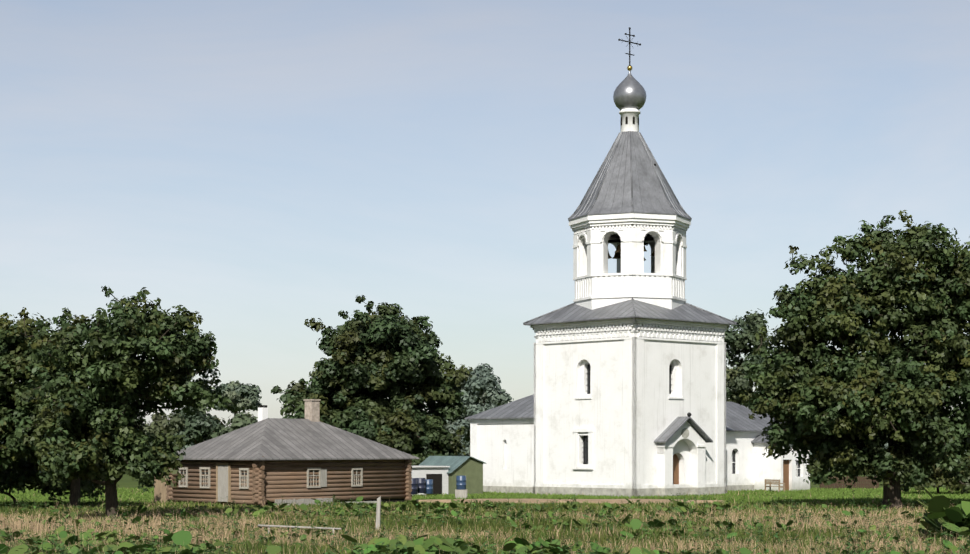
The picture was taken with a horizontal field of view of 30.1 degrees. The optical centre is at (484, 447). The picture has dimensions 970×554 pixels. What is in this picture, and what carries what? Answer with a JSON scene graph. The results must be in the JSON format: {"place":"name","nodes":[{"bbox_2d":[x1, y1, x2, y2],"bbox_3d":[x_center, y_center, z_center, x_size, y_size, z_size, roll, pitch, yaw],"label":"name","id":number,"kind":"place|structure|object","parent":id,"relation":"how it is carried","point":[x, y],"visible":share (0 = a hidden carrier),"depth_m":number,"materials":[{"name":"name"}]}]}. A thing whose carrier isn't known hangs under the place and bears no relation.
{"place":"outdoors","nodes":[
{"label":"outdoors","id":0,"kind":"place"},
{"bbox_2d":[2,457,964,532],"bbox_3d":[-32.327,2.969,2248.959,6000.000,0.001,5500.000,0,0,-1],"label":"ground","id":1,"kind":"structure","parent":0,"point":[126,481],"depth_m":148.07,"materials":[{"name":"green plant"}]},
{"bbox_2d":[0,307,94,507],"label":"tree","id":2,"kind":"object","parent":1,"relation":"on","point":[15,414],"depth_m":80.87,"materials":[{"name":"green plant"}]},
{"bbox_2d":[0,456,118,505],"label":"bush","id":3,"kind":"object","parent":1,"relation":"on","point":[31,476],"depth_m":85.71,"materials":[{"name":"green plant"}]},
{"bbox_2d":[15,285,231,517],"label":"tree","id":4,"kind":"object","parent":1,"relation":"on","point":[126,345],"depth_m":69.75,"materials":[{"name":"green plant"}]},
{"bbox_2d":[134,405,257,447],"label":"tree","id":5,"kind":"object","parent":1,"relation":"on","point":[199,424],"depth_m":157.40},
{"bbox_2d":[215,380,261,414],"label":"tree","id":6,"kind":"object","parent":1,"relation":"on","point":[242,396],"depth_m":296.58,"materials":[{"name":"green plant"}]},
{"bbox_2d":[154,399,418,506],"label":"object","id":7,"kind":"object","parent":1,"relation":"on","point":[311,436],"visible":0.73,"depth_m":90.62,"materials":[{"name":"grey metal"}]},
{"bbox_2d":[166,456,411,506],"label":"cabin logs","id":8,"kind":"object","parent":1,"relation":"on","point":[387,480],"visible":0.71,"depth_m":90.12,"materials":[{"name":"brown wood"}]},
{"bbox_2d":[258,496,380,533],"bbox_3d":[-4.696,2.287,57.517,4.625,1.362,2.184,0,0,-37],"label":"post rail","id":9,"kind":"object","parent":1,"relation":"on","point":[378,511],"visible":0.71,"depth_m":56.94,"materials":[{"name":"grey wood"}]},
{"bbox_2d":[271,295,472,464],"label":"tree","id":10,"kind":"object","parent":1,"relation":"on","point":[349,402],"depth_m":122.70,"materials":[{"name":"green plant"}]},
{"bbox_2d":[411,453,427,465],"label":"bush","id":11,"kind":"object","parent":1,"relation":"on","point":[417,461],"visible":0.08,"depth_m":116.49,"materials":[{"name":"green plant"}]},
{"bbox_2d":[411,476,466,498],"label":"water barrels","id":12,"kind":"object","parent":1,"relation":"on","point":[423,485],"visible":0.98,"depth_m":105.86,"materials":[{"name":"blue"}]},
{"bbox_2d":[411,456,486,495],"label":"shed","id":13,"kind":"structure","parent":1,"relation":"on","point":[442,472],"depth_m":110.69,"materials":[{"name":"paint"}]},
{"bbox_2d":[453,437,469,455],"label":"tree","id":14,"kind":"object","parent":1,"relation":"on","point":[466,449],"visible":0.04,"depth_m":368.62,"materials":[{"name":"green plant"}]},
{"bbox_2d":[431,363,513,455],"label":"tree","id":15,"kind":"object","parent":1,"relation":"on","point":[481,384],"depth_m":246.22,"materials":[{"name":"green plant"}]},
{"bbox_2d":[0,485,969,553],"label":"burdock","id":16,"kind":"object","parent":1,"relation":"on","point":[940,514],"visible":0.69,"depth_m":53.77,"materials":[{"name":"green plant"}]},
{"bbox_2d":[1,489,969,553],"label":"burdock stalks","id":17,"kind":"object","parent":1,"relation":"on","point":[333,501],"visible":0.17,"depth_m":54.95,"materials":[{"name":"green plant"}]},
{"bbox_2d":[464,394,533,493],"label":"church side wing","id":18,"kind":"structure","parent":1,"relation":"on","point":[521,410],"depth_m":115.02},
{"bbox_2d":[478,423,533,486],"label":"wall","id":19,"kind":"structure","parent":1,"relation":"on","point":[506,452],"depth_m":114.16,"materials":[{"name":"paint"}]},
{"bbox_2d":[530,318,729,497],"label":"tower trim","id":20,"kind":"structure","parent":1,"relation":"on","point":[691,433],"depth_m":108.15,"materials":[{"name":"white paint"}]},
{"bbox_2d":[569,213,690,309],"bbox_3d":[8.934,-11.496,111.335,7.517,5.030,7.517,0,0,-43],"label":"belfry","id":21,"kind":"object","parent":20,"relation":"on","point":[631,238],"depth_m":108.67,"materials":[{"name":"white paint"}]},
{"bbox_2d":[568,131,691,220],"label":"tower roof","id":22,"kind":"structure","parent":21,"relation":"on","point":[629,177],"depth_m":109.50,"materials":[{"name":"metal"}]},
{"bbox_2d":[613,27,645,131],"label":"dome","id":23,"kind":"structure","parent":22,"relation":"on","point":[629,97],"depth_m":110.78,"materials":[{"name":"grey metal"}]},
{"bbox_2d":[536,323,723,484],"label":"church tower wall","id":24,"kind":"structure","parent":1,"relation":"on","point":[693,384],"depth_m":108.54,"materials":[{"name":"white paint"}]},
{"bbox_2d":[523,298,736,325],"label":"tower roof","id":25,"kind":"structure","parent":24,"relation":"on","point":[633,308],"depth_m":108.53,"materials":[{"name":"grey metal"}]},
{"bbox_2d":[724,308,770,406],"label":"tree","id":26,"kind":"object","parent":1,"relation":"on","point":[750,326],"depth_m":148.40,"materials":[{"name":"green plant"}]},
{"bbox_2d":[726,401,800,490],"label":"church side wing","id":27,"kind":"structure","parent":1,"relation":"on","point":[739,421],"depth_m":121.12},
{"bbox_2d":[765,479,784,491],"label":"bench","id":28,"kind":"object","parent":1,"relation":"on","point":[771,481],"visible":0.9,"depth_m":117.37,"materials":[{"name":"brown wood"}]},
{"bbox_2d":[820,476,878,488],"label":"fences","id":29,"kind":"object","parent":1,"relation":"on","point":[863,482],"visible":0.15,"depth_m":125.58,"materials":[{"name":"brown wood"}]},
{"bbox_2d":[739,210,969,509],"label":"tree","id":30,"kind":"object","parent":1,"relation":"on","point":[913,401],"depth_m":82.22,"materials":[{"name":"green plant"}]},
{"bbox_2d":[900,456,969,493],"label":"bush","id":31,"kind":"object","parent":1,"relation":"on","point":[954,485],"depth_m":110.11,"materials":[{"name":"green plant"}]},
{"bbox_2d":[0,485,969,553],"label":"grass","id":32,"kind":"structure","parent":0,"point":[818,498],"depth_m":64.57,"materials":[{"name":"green plant"}]},
{"bbox_2d":[0,0,969,427],"label":"sky","id":33,"kind":"structure","parent":0,"point":[261,168],"materials":[{"name":"blue"}]},
{"bbox_2d":[416,499,723,503],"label":"path","id":34,"kind":"structure","parent":0,"point":[611,501],"depth_m":95.41,"materials":[{"name":"brown soil"}]},
{"bbox_2d":[726,435,809,491],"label":"wing wall","id":35,"kind":"structure","parent":0,"point":[754,467],"depth_m":120.49,"materials":[{"name":"white paint"}]}
]}

